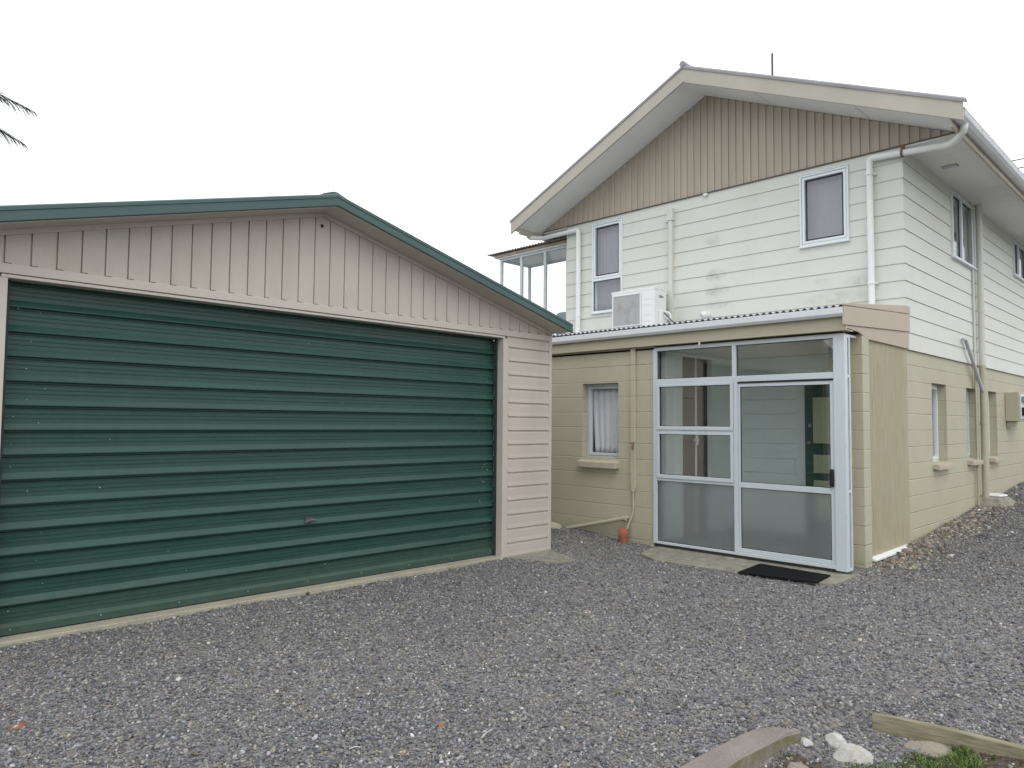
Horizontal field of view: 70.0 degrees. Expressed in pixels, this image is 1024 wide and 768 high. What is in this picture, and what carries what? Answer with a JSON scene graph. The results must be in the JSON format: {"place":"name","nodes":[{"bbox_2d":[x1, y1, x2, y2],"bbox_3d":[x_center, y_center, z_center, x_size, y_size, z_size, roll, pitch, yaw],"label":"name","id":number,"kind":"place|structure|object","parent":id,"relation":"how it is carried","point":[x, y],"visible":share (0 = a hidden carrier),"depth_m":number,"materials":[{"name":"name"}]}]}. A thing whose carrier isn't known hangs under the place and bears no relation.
{"place":"outdoors","nodes":[
{"label":"outdoors","id":0,"kind":"place"},
{"bbox_2d":[0,481,1023,767],"bbox_3d":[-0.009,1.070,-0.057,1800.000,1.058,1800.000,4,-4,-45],"label":"gravel ground","id":1,"kind":"structure","parent":0,"point":[838,719],"depth_m":4.49,"materials":[{"name":"grey gravel"}]},
{"bbox_2d":[9,723,28,730],"bbox_3d":[-2.411,1.678,3.569,0.060,0.031,0.083,0,-3,8],"label":"brick shard","id":2,"kind":"object","parent":1,"relation":"on","point":[20,725],"visible":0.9,"depth_m":3.56,"materials":[{"name":"brick"}]},
{"bbox_2d":[0,92,38,151],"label":"palm tree","id":3,"kind":"object","parent":1,"relation":"on","point":[3,133],"visible":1,"depth_m":17.00,"materials":[{"name":"green plant"}]},
{"bbox_2d":[0,191,572,646],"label":"garage","id":4,"kind":"structure","parent":1,"relation":"on","point":[212,403],"depth_m":6.17,"materials":[{"name":"beige"}]},
{"bbox_2d":[0,281,494,635],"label":"roller door","id":5,"kind":"structure","parent":4,"relation":"in","point":[158,454],"depth_m":6.04,"materials":[{"name":"green paint"}]},
{"bbox_2d":[511,551,577,561],"bbox_3d":[0.434,1.961,8.080,0.677,0.068,0.635,4,-4,-45],"label":"concrete pad","id":6,"kind":"object","parent":1,"relation":"on","point":[549,556],"visible":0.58,"depth_m":8.12,"materials":[{"name":"grey concrete"}]},
{"bbox_2d":[551,521,561,528],"bbox_3d":[0.512,1.984,10.203,0.280,0.130,0.482,4,-4,-45],"label":"concrete mound","id":7,"kind":"object","parent":1,"relation":"on","point":[554,525],"visible":0.26,"depth_m":10.06,"materials":[{"name":"grey concrete"}]},
{"bbox_2d":[618,528,627,542],"bbox_3d":[1.429,1.945,9.381,0.132,0.175,0.132,4,-4,-45],"label":"clay pipe","id":8,"kind":"object","parent":1,"relation":"on","point":[623,534],"visible":0.99,"depth_m":9.33,"materials":[{"name":"ceramic"}]},
{"bbox_2d":[679,727,800,767],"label":"kerb stone","id":9,"kind":"object","parent":1,"relation":"on","point":[755,748],"visible":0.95,"depth_m":3.35,"materials":[{"name":"concrete"}]},
{"bbox_2d":[640,547,855,585],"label":"step slab","id":10,"kind":"structure","parent":1,"relation":"on","point":[686,557],"depth_m":8.12,"materials":[{"name":"concrete"}]},
{"bbox_2d":[738,563,830,582],"bbox_3d":[2.780,1.934,7.459,0.609,0.012,0.829,4,-4,-45],"label":"doormat","id":11,"kind":"object","parent":10,"relation":"on","point":[766,570],"visible":1,"depth_m":7.43,"materials":[{"name":"black rubber"}]},
{"bbox_2d":[487,61,1023,571],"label":"house","id":12,"kind":"structure","parent":1,"relation":"on","point":[859,377],"depth_m":9.93,"materials":[{"name":"beige paint"}]},
{"bbox_2d":[577,383,618,468],"bbox_3d":[1.226,0.562,9.923,0.275,1.139,0.665,4,-4,-45],"label":"window","id":13,"kind":"structure","parent":12,"relation":"in","point":[587,399],"depth_m":10.09,"materials":[{"name":"silver metal"}]},
{"bbox_2d":[593,388,617,452],"bbox_3d":[1.320,0.498,10.005,0.062,0.920,0.576,4,-4,-45],"label":"curtain","id":14,"kind":"object","parent":12,"relation":"hanging from","point":[605,408],"visible":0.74,"depth_m":10.03,"materials":[{"name":"white fabric"}]},
{"bbox_2d":[591,217,622,314],"bbox_3d":[1.656,-1.977,12.385,0.210,1.564,0.657,4,-4,-45],"label":"window","id":15,"kind":"structure","parent":12,"relation":"in","point":[596,278],"depth_m":12.39,"materials":[{"name":"white metal"}]},
{"bbox_2d":[597,224,620,310],"bbox_3d":[1.687,-1.980,12.418,0.024,1.500,0.611,4,-4,-45],"label":"blind","id":16,"kind":"object","parent":12,"relation":"attached to","point":[607,249],"visible":0.56,"depth_m":12.48,"materials":[{"name":"white fabric"}]},
{"bbox_2d":[612,286,673,328],"bbox_3d":[2.093,-1.129,11.419,0.496,0.661,0.996,4,-4,-45],"label":"air conditioner","id":17,"kind":"object","parent":12,"relation":"on","point":[639,307],"visible":0.76,"depth_m":11.22,"materials":[{"name":"metal"}]},
{"bbox_2d":[694,358,698,475],"bbox_3d":[2.508,0.834,9.925,0.120,2.370,0.048,4,-4,-45],"label":"curtain pole","id":18,"kind":"object","parent":12,"relation":"on","point":[696,439],"visible":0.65,"depth_m":9.94,"materials":[{"name":"plastic"}]},
{"bbox_2d":[700,311,710,318],"bbox_3d":[2.873,-1.002,10.896,0.146,0.167,0.112,4,-4,-45],"label":"security lamp","id":19,"kind":"object","parent":12,"relation":"attached to","point":[705,314],"visible":0.97,"depth_m":10.87,"materials":[{"name":"white plastic"}]},
{"bbox_2d":[771,53,773,105],"bbox_3d":[3.987,-4.624,11.187,0.097,0.890,0.097,4,-4,-45],"label":"roof mast","id":20,"kind":"object","parent":12,"relation":"on","point":[772,65],"visible":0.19,"depth_m":11.19,"materials":[{"name":"grey metal"}]},
{"bbox_2d":[738,380,835,564],"bbox_3d":[2.985,0.938,8.014,0.075,1.923,1.088,4,-4,-45],"label":"sliding door","id":21,"kind":"structure","parent":12,"relation":"in","point":[797,522],"depth_m":7.97,"materials":[{"name":"grey glass"}]},
{"bbox_2d":[804,385,829,486],"bbox_3d":[4.193,1.005,9.427,0.094,1.995,0.837,4,-4,-45],"label":"inner door","id":22,"kind":"structure","parent":12,"relation":"in","point":[817,407],"depth_m":9.62,"materials":[{"name":"green paint"}]},
{"bbox_2d":[805,172,843,240],"bbox_3d":[4.252,-2.359,9.857,0.010,0.950,0.620,4,-4,-45],"label":"blind","id":23,"kind":"object","parent":12,"relation":"attached to","point":[824,209],"visible":0.59,"depth_m":9.88,"materials":[{"name":"white fabric"}]},
{"bbox_2d":[799,164,850,248],"bbox_3d":[4.183,-2.359,9.785,0.100,1.014,0.669,4,-4,-45],"label":"window","id":24,"kind":"structure","parent":12,"relation":"in","point":[804,244],"depth_m":9.76,"materials":[{"name":"white metal"}]},
{"bbox_2d":[931,383,954,469],"bbox_3d":[5.763,0.576,9.972,0.680,1.154,0.304,4,-4,-45],"label":"window","id":25,"kind":"structure","parent":12,"relation":"in","point":[939,414],"depth_m":10.19,"materials":[{"name":"white metal"}]},
{"bbox_2d":[953,208,956,255],"bbox_3d":[6.777,-2.265,11.236,0.732,0.910,0.057,4,-4,-45],"label":"curtain","id":26,"kind":"object","parent":12,"relation":"hanging from","point":[954,216],"visible":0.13,"depth_m":11.31,"materials":[{"name":"white fabric"}]},
{"bbox_2d":[949,191,977,270],"bbox_3d":[6.726,-2.274,11.003,1.250,0.977,0.200,4,-4,-45],"label":"window","id":27,"kind":"structure","parent":12,"relation":"in","point":[963,230],"depth_m":10.91,"materials":[{"name":"white metal"}]},
{"bbox_2d":[966,388,983,465],"bbox_3d":[6.936,0.648,11.137,0.610,1.154,0.304,4,-4,-45],"label":"window","id":28,"kind":"structure","parent":12,"relation":"in","point":[970,393],"depth_m":11.34,"materials":[{"name":"white metal"}]},
{"bbox_2d":[988,391,1003,462],"bbox_3d":[7.848,0.704,12.042,0.560,1.154,0.304,4,-4,-45],"label":"window","id":29,"kind":"structure","parent":12,"relation":"in","point":[993,447],"depth_m":12.22,"materials":[{"name":"white metal"}]},
{"bbox_2d":[1005,392,1023,426],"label":"meter box","id":30,"kind":"object","parent":12,"relation":"attached to","point":[1014,408],"visible":1,"depth_m":12.56,"materials":[{"name":"beige plastic"}]},
{"bbox_2d":[1012,241,1023,282],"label":"window","id":31,"kind":"structure","parent":12,"relation":"in","point":[1017,251],"depth_m":13.58,"materials":[{"name":"white metal"}]},
{"bbox_2d":[787,762,808,767],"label":"rock","id":32,"kind":"object","parent":1,"relation":"on","point":[795,765],"visible":0.99,"depth_m":3.35,"materials":[{"name":"grey stone"}]},
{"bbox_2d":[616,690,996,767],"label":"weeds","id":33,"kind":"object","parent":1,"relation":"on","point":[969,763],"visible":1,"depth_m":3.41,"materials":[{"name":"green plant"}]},
{"bbox_2d":[800,738,812,746],"bbox_3d":[1.436,1.752,3.575,0.058,0.035,0.068,4,-4,-45],"label":"rock","id":34,"kind":"object","parent":1,"relation":"on","point":[805,742],"visible":1,"depth_m":3.56,"materials":[{"name":"white stone"}]},
{"bbox_2d":[825,732,846,749],"bbox_3d":[1.602,1.770,3.595,0.106,0.096,0.115,1,-3,-17],"label":"rock","id":35,"kind":"object","parent":1,"relation":"on","point":[835,740],"visible":0.69,"depth_m":3.57,"materials":[{"name":"white stone"}]},
{"bbox_2d":[833,743,873,764],"bbox_3d":[1.620,1.772,3.462,0.190,0.116,0.143,-1,-3,19],"label":"rock","id":36,"kind":"object","parent":1,"relation":"on","point":[852,753],"visible":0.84,"depth_m":3.43,"materials":[{"name":"white stone"}]},
{"bbox_2d":[904,741,954,756],"bbox_3d":[2.044,1.788,3.553,0.240,0.072,0.204,0,-3,12],"label":"rock","id":37,"kind":"object","parent":1,"relation":"on","point":[933,748],"visible":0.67,"depth_m":3.54,"materials":[{"name":"grey stone"}]},
{"bbox_2d":[872,712,1023,759],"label":"timber edging","id":38,"kind":"object","parent":1,"relation":"on","point":[906,728],"visible":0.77,"depth_m":3.60,"materials":[{"name":"beige wood"}]},
{"bbox_2d":[872,500,1023,572],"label":"wall pebbles","id":39,"kind":"object","parent":1,"relation":"on","point":[967,521],"depth_m":9.03,"materials":[{"name":"gravel"}]},
{"bbox_2d":[980,493,1014,506],"bbox_3d":[7.605,1.834,11.262,1.180,0.262,0.533,4,-4,-45],"label":"gully surround","id":40,"kind":"object","parent":1,"relation":"on","point":[997,499],"visible":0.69,"depth_m":11.09,"materials":[{"name":"concrete"}]},
{"bbox_2d":[0,0,1023,334],"label":"sky","id":41,"kind":"structure","parent":0,"point":[441,120],"materials":[{"name":"white"}]}
]}

